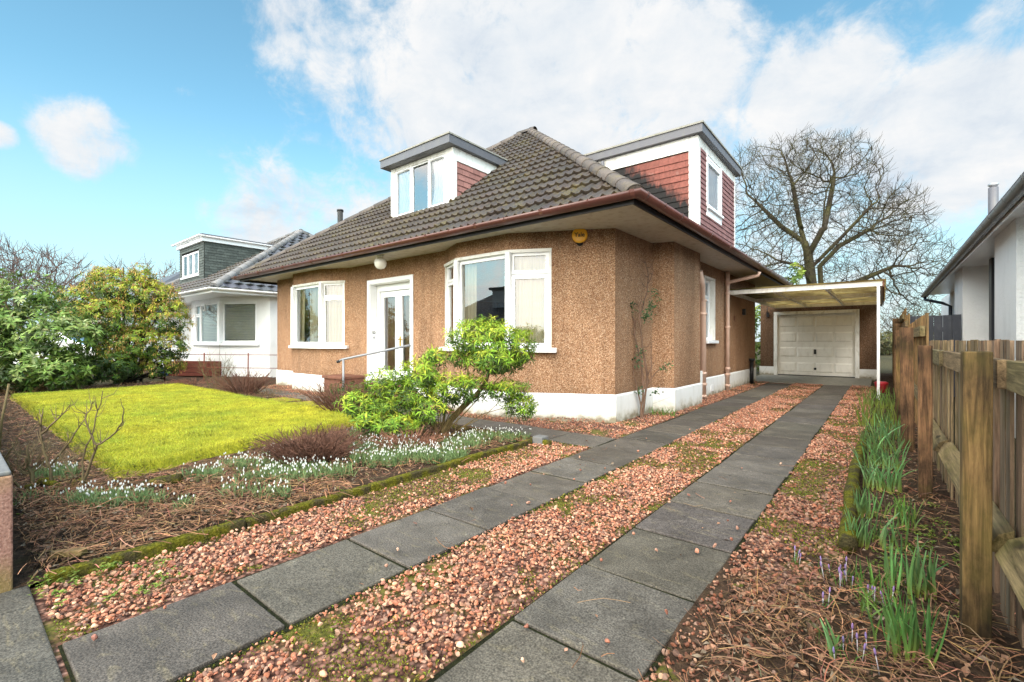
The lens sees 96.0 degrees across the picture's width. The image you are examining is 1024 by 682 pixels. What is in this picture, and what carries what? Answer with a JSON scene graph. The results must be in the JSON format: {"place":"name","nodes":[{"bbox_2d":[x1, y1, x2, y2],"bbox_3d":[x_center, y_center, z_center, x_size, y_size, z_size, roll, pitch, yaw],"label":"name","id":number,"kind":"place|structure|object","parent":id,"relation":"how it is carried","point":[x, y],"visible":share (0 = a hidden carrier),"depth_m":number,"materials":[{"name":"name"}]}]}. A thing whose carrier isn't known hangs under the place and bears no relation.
{"place":"outdoors","nodes":[
{"label":"outdoors","id":0,"kind":"place"},
{"bbox_2d":[0,585,63,681],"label":"pavement","id":1,"kind":"structure","parent":0,"point":[26,653],"depth_m":1.79,"materials":[{"name":"concrete"}]},
{"bbox_2d":[10,384,363,479],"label":"lawn","id":2,"kind":"structure","parent":0,"point":[157,463],"depth_m":5.83,"materials":[{"name":"plant"}]},
{"bbox_2d":[136,367,386,387],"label":"side garden soil","id":3,"kind":"structure","parent":0,"point":[199,378],"depth_m":14.69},
{"bbox_2d":[169,361,221,375],"bbox_3d":[-10.769,0.933,15.723,1.750,0.493,0.350,0,0,7],"label":"planter trough","id":4,"kind":"object","parent":3,"relation":"on","point":[188,371],"visible":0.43,"depth_m":15.54,"materials":[{"name":"red wood"}]},
{"bbox_2d":[164,353,276,381],"bbox_3d":[-8.411,0.800,13.503,4.437,0.901,0.146,0,0,12],"label":"fence","id":5,"kind":"object","parent":3,"relation":"on","point":[204,354],"visible":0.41,"depth_m":13.53,"materials":[{"name":"red metal"}]},
{"bbox_2d":[0,381,532,588],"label":"flower bed soil","id":6,"kind":"structure","parent":0,"point":[18,579],"depth_m":3.49,"materials":[{"name":"soil"}]},
{"bbox_2d":[0,384,9,452],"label":"garden cane","id":7,"kind":"object","parent":6,"relation":"on","point":[4,406],"visible":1,"depth_m":4.29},
{"bbox_2d":[13,479,77,506],"bbox_3d":[-3.420,1.085,3.308,0.490,0.144,0.240,0,0,-29],"label":"snowdrop drift","id":8,"kind":"object","parent":6,"relation":"on","point":[24,494],"visible":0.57,"depth_m":3.32,"materials":[{"name":"green plant"}]},
{"bbox_2d":[0,438,100,475],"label":"dry fern clump","id":9,"kind":"object","parent":6,"relation":"on","point":[39,457],"visible":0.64,"depth_m":4.17,"materials":[{"name":"plant"}]},
{"bbox_2d":[27,456,81,480],"bbox_3d":[-3.871,1.079,3.914,0.422,0.156,0.335,0,0,39],"label":"snowdrop drift","id":10,"kind":"object","parent":6,"relation":"on","point":[63,468],"visible":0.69,"depth_m":3.87,"materials":[{"name":"green plant"}]},
{"bbox_2d":[0,384,125,493],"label":"rose bush","id":11,"kind":"object","parent":6,"relation":"on","point":[50,481],"visible":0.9,"depth_m":3.58,"materials":[{"name":"plant"}]},
{"bbox_2d":[49,547,86,558],"bbox_3d":[-2.355,1.125,2.446,0.170,0.049,0.045,0,0,0],"label":"flat sandstone rock","id":12,"kind":"object","parent":6,"relation":"on","point":[74,552],"visible":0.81,"depth_m":2.42,"materials":[{"name":"stone"}]},
{"bbox_2d":[57,479,169,510],"bbox_3d":[-2.802,1.079,3.253,0.759,0.157,0.316,0,0,3],"label":"snowdrop drift","id":13,"kind":"object","parent":6,"relation":"on","point":[114,493],"visible":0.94,"depth_m":3.23,"materials":[{"name":"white plant"}]},
{"bbox_2d":[141,474,182,487],"bbox_3d":[-2.781,1.112,3.661,0.301,0.112,0.084,0,0,0],"label":"mossy log","id":14,"kind":"object","parent":6,"relation":"on","point":[175,478],"visible":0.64,"depth_m":3.63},
{"bbox_2d":[172,492,194,512],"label":"snowdrop drift","id":15,"kind":"object","parent":6,"relation":"on","point":[183,500],"visible":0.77,"depth_m":3.15,"materials":[{"name":"green plant"}]},
{"bbox_2d":[167,377,214,384],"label":"heather clump","id":16,"kind":"object","parent":6,"relation":"on","point":[194,381],"visible":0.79,"depth_m":12.45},
{"bbox_2d":[175,460,226,481],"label":"snowdrop drift","id":17,"kind":"object","parent":6,"relation":"on","point":[211,471],"visible":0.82,"depth_m":3.83,"materials":[{"name":"green plant"}]},
{"bbox_2d":[193,344,235,388],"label":"bare rose","id":18,"kind":"object","parent":6,"relation":"on","point":[228,369],"visible":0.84,"depth_m":11.42,"materials":[{"name":"plant"}]},
{"bbox_2d":[204,367,273,394],"bbox_3d":[-5.899,0.880,10.106,1.334,0.678,1.256,0,0,-20],"label":"bare spirea","id":19,"kind":"object","parent":6,"relation":"on","point":[247,387],"visible":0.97,"depth_m":9.99,"materials":[{"name":"plant"}]},
{"bbox_2d":[214,476,269,498],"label":"snowdrop drift","id":20,"kind":"object","parent":6,"relation":"on","point":[232,485],"visible":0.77,"depth_m":3.43,"materials":[{"name":"green plant"}]},
{"bbox_2d":[216,451,281,470],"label":"snowdrop drift","id":21,"kind":"object","parent":6,"relation":"on","point":[241,464],"visible":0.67,"depth_m":4.13,"materials":[{"name":"green plant"}]},
{"bbox_2d":[257,385,283,397],"bbox_3d":[-4.984,1.016,9.575,0.568,0.395,0.692,0,0,20],"label":"bare spirea","id":22,"kind":"object","parent":6,"relation":"on","point":[272,394],"visible":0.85,"depth_m":9.51,"materials":[{"name":"plant"}]},
{"bbox_2d":[232,461,312,485],"bbox_3d":[-1.954,1.084,3.748,0.647,0.156,0.320,0,0,-3],"label":"snowdrop drift","id":23,"kind":"object","parent":6,"relation":"on","point":[250,477],"visible":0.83,"depth_m":3.76,"materials":[{"name":"green plant"}]},
{"bbox_2d":[254,478,293,502],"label":"snowdrop drift","id":24,"kind":"object","parent":6,"relation":"on","point":[278,491],"visible":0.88,"depth_m":3.38,"materials":[{"name":"green plant"}]},
{"bbox_2d":[266,397,329,408],"bbox_3d":[-3.922,1.152,8.568,2.350,0.032,0.480,0,0,39],"label":"moss patch","id":25,"kind":"object","parent":6,"relation":"on","point":[301,402],"visible":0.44,"depth_m":8.69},
{"bbox_2d":[253,455,360,480],"bbox_3d":[-1.756,1.084,3.961,0.936,0.157,0.441,0,0,2],"label":"snowdrop drift","id":26,"kind":"object","parent":6,"relation":"on","point":[323,466],"visible":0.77,"depth_m":3.93,"materials":[{"name":"green plant"}]},
{"bbox_2d":[244,422,379,465],"bbox_3d":[-1.945,0.995,4.435,1.137,0.423,1.198,0,0,39],"label":"bare spirea","id":27,"kind":"object","parent":6,"relation":"on","point":[309,448],"visible":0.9,"depth_m":4.30,"materials":[{"name":"plant"}]},
{"bbox_2d":[296,377,388,412],"bbox_3d":[-2.686,0.888,7.396,1.533,0.660,1.646,0,0,-36],"label":"bare spirea","id":28,"kind":"object","parent":6,"relation":"on","point":[327,402],"visible":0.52,"depth_m":7.26,"materials":[{"name":"plant"}]},
{"bbox_2d":[324,380,374,404],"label":"bare shrub","id":29,"kind":"object","parent":6,"relation":"on","point":[342,388],"visible":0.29,"depth_m":8.15,"materials":[{"name":"brown plant"}]},
{"bbox_2d":[347,426,382,438],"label":"snowdrop drift","id":30,"kind":"object","parent":6,"relation":"on","point":[363,433],"visible":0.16,"depth_m":5.53,"materials":[{"name":"green plant"}]},
{"bbox_2d":[348,445,409,467],"bbox_3d":[-1.258,1.084,4.389,0.545,0.155,0.482,0,0,39],"label":"snowdrop drift","id":31,"kind":"object","parent":6,"relation":"on","point":[376,456],"visible":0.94,"depth_m":4.32,"materials":[{"name":"green plant"}]},
{"bbox_2d":[350,432,420,456],"bbox_3d":[-1.345,1.084,4.885,0.766,0.156,0.644,0,0,0],"label":"snowdrop drift","id":32,"kind":"object","parent":6,"relation":"on","point":[369,444],"visible":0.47,"depth_m":4.78,"materials":[{"name":"green plant"}]},
{"bbox_2d":[363,425,449,450],"bbox_3d":[-1.109,1.057,4.946,0.893,0.298,0.851,0,0,7],"label":"bare spirea","id":33,"kind":"object","parent":6,"relation":"on","point":[415,438],"visible":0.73,"depth_m":4.86,"materials":[{"name":"plant"}]},
{"bbox_2d":[391,440,469,463],"bbox_3d":[-0.789,1.084,4.566,0.731,0.156,0.638,0,0,39],"label":"snowdrop drift","id":34,"kind":"object","parent":6,"relation":"on","point":[431,453],"visible":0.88,"depth_m":4.46,"materials":[{"name":"green plant"}]},
{"bbox_2d":[332,313,540,438],"bbox_3d":[-0.864,0.431,5.519,2.559,1.573,1.044,0,0,-7],"label":"pieris bush","id":35,"kind":"object","parent":6,"relation":"on","point":[430,385],"visible":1,"depth_m":5.40,"materials":[{"name":"green plant"}]},
{"bbox_2d":[435,432,490,449],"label":"snowdrop drift","id":36,"kind":"object","parent":6,"relation":"on","point":[469,440],"visible":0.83,"depth_m":5.03,"materials":[{"name":"green plant"}]},
{"bbox_2d":[457,425,529,442],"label":"snowdrop drift","id":37,"kind":"object","parent":6,"relation":"on","point":[503,435],"visible":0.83,"depth_m":5.38,"materials":[{"name":"green plant"}]},
{"bbox_2d":[230,383,595,431],"bbox_3d":[-2.991,1.198,9.526,10.200,0.001,2.100,0,0,39],"label":"gravel apron","id":38,"kind":"object","parent":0,"point":[559,424],"depth_m":6.69,"materials":[{"name":"gravel"}]},
{"bbox_2d":[321,374,416,402],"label":"entrance steps","id":39,"kind":"structure","parent":38,"relation":"on","point":[335,377],"depth_m":9.76,"materials":[{"name":"brick"}]},
{"bbox_2d":[336,344,410,393],"bbox_3d":[-2.793,0.629,9.250,1.704,1.143,0.085,0,0,17],"label":"handrail","id":40,"kind":"object","parent":38,"relation":"on","point":[360,355],"visible":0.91,"depth_m":9.33,"materials":[{"name":"metal"}]},
{"bbox_2d":[58,383,790,681],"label":"driveway track","id":41,"kind":"structure","parent":0,"point":[175,641],"depth_m":2.29,"materials":[{"name":"concrete"}]},
{"bbox_2d":[91,634,97,640],"bbox_3d":[-1.631,1.157,1.802,0.024,0.023,0.014,0,0,12],"label":"loose stone","id":42,"kind":"object","parent":41,"relation":"on","point":[94,637],"visible":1,"depth_m":1.80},
{"bbox_2d":[254,388,615,447],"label":"garden path","id":43,"kind":"structure","parent":0,"point":[575,439],"depth_m":6.08,"materials":[{"name":"concrete"}]},
{"bbox_2d":[30,381,873,681],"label":"gravel","id":44,"kind":"structure","parent":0,"point":[316,519],"depth_m":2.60,"materials":[{"name":"gravel"}]},
{"bbox_2d":[44,439,531,586],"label":"kerb","id":45,"kind":"structure","parent":44,"relation":"on","point":[131,556],"depth_m":2.93,"materials":[{"name":"plant"}]},
{"bbox_2d":[532,434,547,444],"bbox_3d":[0.330,1.160,5.342,0.140,0.120,0.140,0,0,39],"label":"kerb end stone","id":46,"kind":"object","parent":44,"relation":"on","point":[538,439],"visible":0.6,"depth_m":5.30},
{"bbox_2d":[630,256,673,417],"bbox_3d":[2.134,-0.070,7.190,0.787,2.544,0.227,0,0,0],"label":"climbing rose","id":47,"kind":"object","parent":44,"relation":"on","point":[643,394],"visible":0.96,"depth_m":7.16,"materials":[{"name":"brown plant"}]},
{"bbox_2d":[649,407,677,416],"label":"grass tuft","id":48,"kind":"object","parent":44,"relation":"on","point":[662,412],"visible":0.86,"depth_m":7.33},
{"bbox_2d":[791,545,801,564],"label":"crocus clump","id":49,"kind":"object","parent":44,"relation":"on","point":[794,558],"visible":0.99,"depth_m":2.46,"materials":[{"name":"purple plant"}]},
{"bbox_2d":[799,587,846,609],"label":"crocus clump","id":50,"kind":"object","parent":44,"relation":"on","point":[827,599],"visible":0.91,"depth_m":2.03,"materials":[{"name":"purple plant"}]},
{"bbox_2d":[838,427,871,553],"bbox_3d":[3.249,1.150,4.316,0.137,0.107,4.403,0,0,39],"label":"edging log","id":51,"kind":"object","parent":44,"relation":"on","point":[848,540],"visible":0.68,"depth_m":3.22,"materials":[{"name":"wood"}]},
{"bbox_2d":[1,342,1015,588],"bbox_3d":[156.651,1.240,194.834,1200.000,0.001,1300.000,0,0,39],"label":"ground","id":52,"kind":"structure","parent":0,"point":[885,364],"depth_m":14.47,"materials":[{"name":"soil"}]},
{"bbox_2d":[0,453,12,592],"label":"garden wall","id":53,"kind":"structure","parent":52,"relation":"on","point":[6,530],"depth_m":2.16,"materials":[{"name":"stone"}]},
{"bbox_2d":[0,234,100,374],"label":"bare hedge tree","id":54,"kind":"object","parent":52,"relation":"on","point":[15,261],"visible":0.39,"depth_m":17.07,"materials":[{"name":"plant"}]},
{"bbox_2d":[0,268,112,393],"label":"rhododendron bush","id":55,"kind":"object","parent":52,"relation":"on","point":[23,346],"visible":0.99,"depth_m":10.31,"materials":[{"name":"green plant"}]},
{"bbox_2d":[0,332,143,376],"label":"parked car","id":56,"kind":"object","parent":52,"relation":"on","point":[77,352],"visible":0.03,"depth_m":14.62,"materials":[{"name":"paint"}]},
{"bbox_2d":[36,350,140,386],"bbox_3d":[-11.130,0.721,11.924,2.549,1.053,1.501,0,0,3],"label":"laurel bush","id":57,"kind":"object","parent":52,"relation":"on","point":[126,371],"visible":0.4,"depth_m":11.95,"materials":[{"name":"green plant"}]},
{"bbox_2d":[52,262,196,383],"bbox_3d":[-11.107,-0.524,13.191,3.566,3.519,2.959,0,0,39],"label":"pieris shrub","id":58,"kind":"object","parent":52,"relation":"on","point":[115,302],"visible":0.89,"depth_m":12.87,"materials":[{"name":"green plant"}]},
{"bbox_2d":[87,253,170,298],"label":"bare tree","id":59,"kind":"object","parent":52,"relation":"on","point":[121,263],"visible":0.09,"depth_m":47.74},
{"bbox_2d":[92,271,179,361],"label":"distant house","id":60,"kind":"structure","parent":52,"relation":"on","point":[172,277],"depth_m":27.98,"materials":[{"name":"grey tile"}]},
{"bbox_2d":[130,259,178,279],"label":"bare tree","id":61,"kind":"object","parent":52,"relation":"on","point":[164,270],"visible":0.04,"depth_m":50.19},
{"bbox_2d":[137,229,312,376],"bbox_3d":[-9.995,-1.964,21.460,11.647,6.427,10.997,0,0,39],"label":"white bungalow","id":62,"kind":"object","parent":52,"relation":"on","point":[229,314],"visible":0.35,"depth_m":16.26,"materials":[{"name":"paint"}]},
{"bbox_2d":[195,301,256,342],"bbox_3d":[-10.204,-0.630,16.324,3.738,1.420,0.823,0,0,39],"label":"window frame","id":63,"kind":"structure","parent":62,"relation":"in","point":[221,314],"depth_m":15.71,"materials":[{"name":"white plastic"}]},
{"bbox_2d":[381,415,551,445],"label":"path kerb","id":64,"kind":"structure","parent":52,"relation":"on","point":[546,442],"depth_m":5.79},
{"bbox_2d":[231,120,791,422],"bbox_3d":[0.411,-2.367,13.015,11.500,7.234,11.030,0,0,39],"label":"bungalow","id":65,"kind":"object","parent":52,"relation":"on","point":[550,239],"visible":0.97,"depth_m":8.51,"materials":[{"name":"brown concrete"}]},
{"bbox_2d":[291,283,343,344],"bbox_3d":[-4.793,-0.465,11.125,2.420,1.730,0.482,0,0,39],"label":"window frame","id":66,"kind":"structure","parent":65,"relation":"in","point":[326,322],"depth_m":10.69,"materials":[{"name":"white plastic"}]},
{"bbox_2d":[381,291,398,377],"bbox_3d":[-2.569,-0.135,9.824,0.615,1.830,0.113,0,0,39],"label":"door","id":67,"kind":"structure","parent":65,"relation":"in","point":[389,300],"depth_m":9.90,"materials":[{"name":"white plastic"}]},
{"bbox_2d":[398,289,409,378],"bbox_3d":[-2.101,-0.135,9.416,0.615,1.830,0.163,0,0,39],"label":"door","id":68,"kind":"structure","parent":65,"relation":"in","point":[404,295],"depth_m":9.54,"materials":[{"name":"white plastic"}]},
{"bbox_2d":[447,252,548,347],"bbox_3d":[-0.373,-0.500,7.629,2.281,1.800,0.571,0,0,39],"label":"window frame","id":69,"kind":"structure","parent":65,"relation":"in","point":[527,273],"depth_m":7.17,"materials":[{"name":"white plastic"}]},
{"bbox_2d":[700,371,702,383],"bbox_3d":[3.562,0.890,8.915,0.179,0.620,0.239,0,0,39],"label":"timber plank","id":70,"kind":"object","parent":65,"relation":"attached to","point":[701,377],"visible":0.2,"depth_m":8.90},
{"bbox_2d":[705,280,708,339],"bbox_3d":[4.223,-0.685,10.168,0.060,1.330,0.700,0,0,39],"label":"window frame","id":71,"kind":"structure","parent":65,"relation":"in","point":[706,282],"depth_m":10.39,"materials":[{"name":"white plastic"}]},
{"bbox_2d":[755,318,759,371],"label":"slot shrub","id":72,"kind":"object","parent":52,"relation":"on","point":[757,347],"visible":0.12,"depth_m":17.43,"materials":[{"name":"green plant"}]},
{"bbox_2d":[755,262,805,327],"bbox_3d":[15.162,-1.711,26.965,3.783,5.867,2.141,0,0,19],"label":"ivy scrub","id":73,"kind":"object","parent":52,"relation":"on","point":[800,273],"visible":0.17,"depth_m":26.78,"materials":[{"name":"green plant"}]},
{"bbox_2d":[733,124,957,315],"bbox_3d":[20.803,-6.322,30.204,14.808,16.555,9.086,0,0,3],"label":"sycamore tree","id":74,"kind":"object","parent":52,"relation":"on","point":[809,264],"visible":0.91,"depth_m":29.30,"materials":[{"name":"brown plant"}]},
{"bbox_2d":[880,330,891,354],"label":"hedge","id":75,"kind":"object","parent":52,"relation":"on","point":[885,343],"visible":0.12,"depth_m":39.14,"materials":[{"name":"green plant"}]},
{"bbox_2d":[880,304,940,334],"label":"bare tree","id":76,"kind":"object","parent":52,"relation":"on","point":[889,320],"visible":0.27,"depth_m":60.00,"materials":[{"name":"brown plant"}]},
{"bbox_2d":[890,300,940,317],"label":"bare tree","id":77,"kind":"object","parent":52,"relation":"on","point":[926,309],"visible":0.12,"depth_m":66.06,"materials":[{"name":"brown plant"}]},
{"bbox_2d":[910,314,960,396],"bbox_3d":[9.200,0.305,10.067,0.884,1.790,0.120,0,0,39],"label":"painted fence","id":78,"kind":"object","parent":52,"relation":"on","point":[945,327],"visible":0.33,"depth_m":9.94,"materials":[{"name":"wood"}]},
{"bbox_2d":[892,308,1023,647],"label":"wooden fence","id":79,"kind":"object","parent":52,"relation":"on","point":[975,465],"visible":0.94,"depth_m":1.88,"materials":[{"name":"brown wood"}]},
{"bbox_2d":[920,172,1023,437],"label":"white bungalow","id":80,"kind":"object","parent":52,"relation":"on","point":[979,279],"visible":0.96,"depth_m":7.01,"materials":[{"name":"paint"}]},
{"bbox_2d":[0,0,1023,341],"label":"sky","id":81,"kind":"structure","parent":0,"point":[130,129],"materials":[{"name":"blue"}]},
{"bbox_2d":[426,385,850,681],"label":"driveway track","id":82,"kind":"structure","parent":0,"point":[643,577],"depth_m":2.25,"materials":[{"name":"concrete"}]},
{"bbox_2d":[666,548,842,681],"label":"verge soil","id":83,"kind":"structure","parent":0,"point":[776,661],"depth_m":1.86,"materials":[{"name":"soil"}]},
{"bbox_2d":[755,374,871,386],"bbox_3d":[9.034,1.204,14.069,3.050,0.052,3.350,0,0,39],"label":"garage apron","id":84,"kind":"object","parent":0,"point":[815,380],"visible":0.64,"depth_m":13.74,"materials":[{"name":"concrete"}]},
{"bbox_2d":[759,301,881,379],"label":"garage","id":85,"kind":"structure","parent":0,"point":[832,341],"depth_m":15.31,"materials":[{"name":"concrete"}]},
{"bbox_2d":[778,313,854,377],"bbox_3d":[10.132,0.150,15.418,2.170,2.100,0.070,0,0,39],"label":"garage door","id":86,"kind":"structure","parent":85,"relation":"in","point":[821,345],"depth_m":15.37,"materials":[{"name":"paint"}]},
{"bbox_2d":[821,373,1023,681],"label":"border soil","id":87,"kind":"structure","parent":0,"point":[1008,638],"depth_m":2.18,"materials":[{"name":"soil"}]},
{"bbox_2d":[13,460,992,616],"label":"weed seedlings","id":88,"kind":"object","parent":87,"relation":"on","point":[108,564],"visible":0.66,"depth_m":2.34,"materials":[{"name":"green plant"}]},
{"bbox_2d":[0,379,1023,681],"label":"dead stems","id":89,"kind":"object","parent":87,"relation":"on","point":[74,517],"visible":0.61,"depth_m":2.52,"materials":[{"name":"plant"}]},
{"bbox_2d":[730,279,885,399],"bbox_3d":[8.327,-0.022,12.655,3.000,2.485,6.300,0,0,39],"label":"carport","id":90,"kind":"object","parent":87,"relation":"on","point":[860,292],"visible":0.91,"depth_m":11.70,"materials":[{"name":"white timber"},{"name":"translucent corrugated plastic"},{"name":"white upvc"}]},
{"bbox_2d":[819,618,849,658],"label":"daffodil clump","id":91,"kind":"object","parent":87,"relation":"on","point":[830,645],"visible":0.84,"depth_m":1.74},
{"bbox_2d":[814,556,865,589],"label":"crocus clump","id":92,"kind":"object","parent":87,"relation":"on","point":[840,572],"visible":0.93,"depth_m":2.26,"materials":[{"name":"purple plant"}]},
{"bbox_2d":[804,609,887,674],"bbox_3d":[1.292,1.129,1.736,0.312,0.114,0.215,0,0,8],"label":"crocus clump","id":93,"kind":"object","parent":87,"relation":"on","point":[842,640],"visible":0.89,"depth_m":1.72,"materials":[{"name":"purple plant"}]},
{"bbox_2d":[844,502,872,548],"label":"daffodil clump","id":94,"kind":"object","parent":87,"relation":"on","point":[861,543],"visible":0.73,"depth_m":2.67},
{"bbox_2d":[837,556,891,601],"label":"daffodil clump","id":95,"kind":"object","parent":87,"relation":"on","point":[873,581],"visible":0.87,"depth_m":2.15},
{"bbox_2d":[852,482,884,518],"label":"daffodil clump","id":96,"kind":"object","parent":87,"relation":"on","point":[863,506],"visible":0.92,"depth_m":3.12,"materials":[{"name":"plant"}]},
{"bbox_2d":[850,398,900,428],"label":"daffodil clump","id":97,"kind":"object","parent":87,"relation":"on","point":[866,413],"visible":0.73,"depth_m":6.43,"materials":[{"name":"plant"}]},
{"bbox_2d":[856,387,894,408],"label":"daffodil clump","id":98,"kind":"object","parent":87,"relation":"on","point":[884,400],"visible":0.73,"depth_m":8.26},
{"bbox_2d":[844,509,908,549],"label":"daffodil clump","id":99,"kind":"object","parent":87,"relation":"on","point":[883,534],"visible":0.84,"depth_m":2.66,"materials":[{"name":"plant"}]},
{"bbox_2d":[846,433,910,470],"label":"daffodil clump","id":100,"kind":"object","parent":87,"relation":"on","point":[879,457],"visible":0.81,"depth_m":4.33,"materials":[{"name":"plant"}]},
{"bbox_2d":[874,381,888,392],"bbox_3d":[8.506,1.065,10.611,0.278,0.270,0.278,0,0,39],"label":"garden tub","id":101,"kind":"object","parent":87,"relation":"on","point":[884,385],"visible":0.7,"depth_m":10.51,"materials":[{"name":"red plastic"}]},
{"bbox_2d":[862,411,900,441],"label":"daffodil clump","id":102,"kind":"object","parent":87,"relation":"on","point":[888,425],"visible":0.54,"depth_m":5.62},
{"bbox_2d":[863,576,901,608],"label":"crocus clump","id":103,"kind":"object","parent":87,"relation":"on","point":[874,596],"visible":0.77,"depth_m":2.05,"materials":[{"name":"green plant"}]},
{"bbox_2d":[858,420,907,453],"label":"daffodil clump","id":104,"kind":"object","parent":87,"relation":"on","point":[886,442],"visible":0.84,"depth_m":5.00,"materials":[{"name":"plant"}]},
{"bbox_2d":[849,453,917,494],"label":"daffodil clump","id":105,"kind":"object","parent":87,"relation":"on","point":[890,480],"visible":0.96,"depth_m":3.67,"materials":[{"name":"plant"}]},
{"bbox_2d":[853,580,922,624],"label":"daffodil clump","id":106,"kind":"object","parent":87,"relation":"on","point":[867,601],"visible":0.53,"depth_m":1.99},
{"bbox_2d":[873,490,924,522],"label":"daffodil clump","id":107,"kind":"object","parent":87,"relation":"on","point":[899,505],"visible":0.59,"depth_m":3.10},
{"bbox_2d":[861,573,949,668],"bbox_3d":[1.509,1.069,1.747,0.224,0.246,0.243,0,0,-31],"label":"daffodil clump","id":108,"kind":"object","parent":87,"relation":"on","point":[911,629],"visible":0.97,"depth_m":1.73,"materials":[{"name":"plant"}]},
{"bbox_2d":[891,497,927,531],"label":"daffodil clump","id":109,"kind":"object","parent":87,"relation":"on","point":[906,519],"visible":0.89,"depth_m":2.91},
{"bbox_2d":[880,534,948,600],"bbox_3d":[1.895,1.058,2.186,0.231,0.267,0.193,0,0,28],"label":"daffodil clump","id":110,"kind":"object","parent":87,"relation":"on","point":[916,570],"visible":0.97,"depth_m":2.17,"materials":[{"name":"plant"}]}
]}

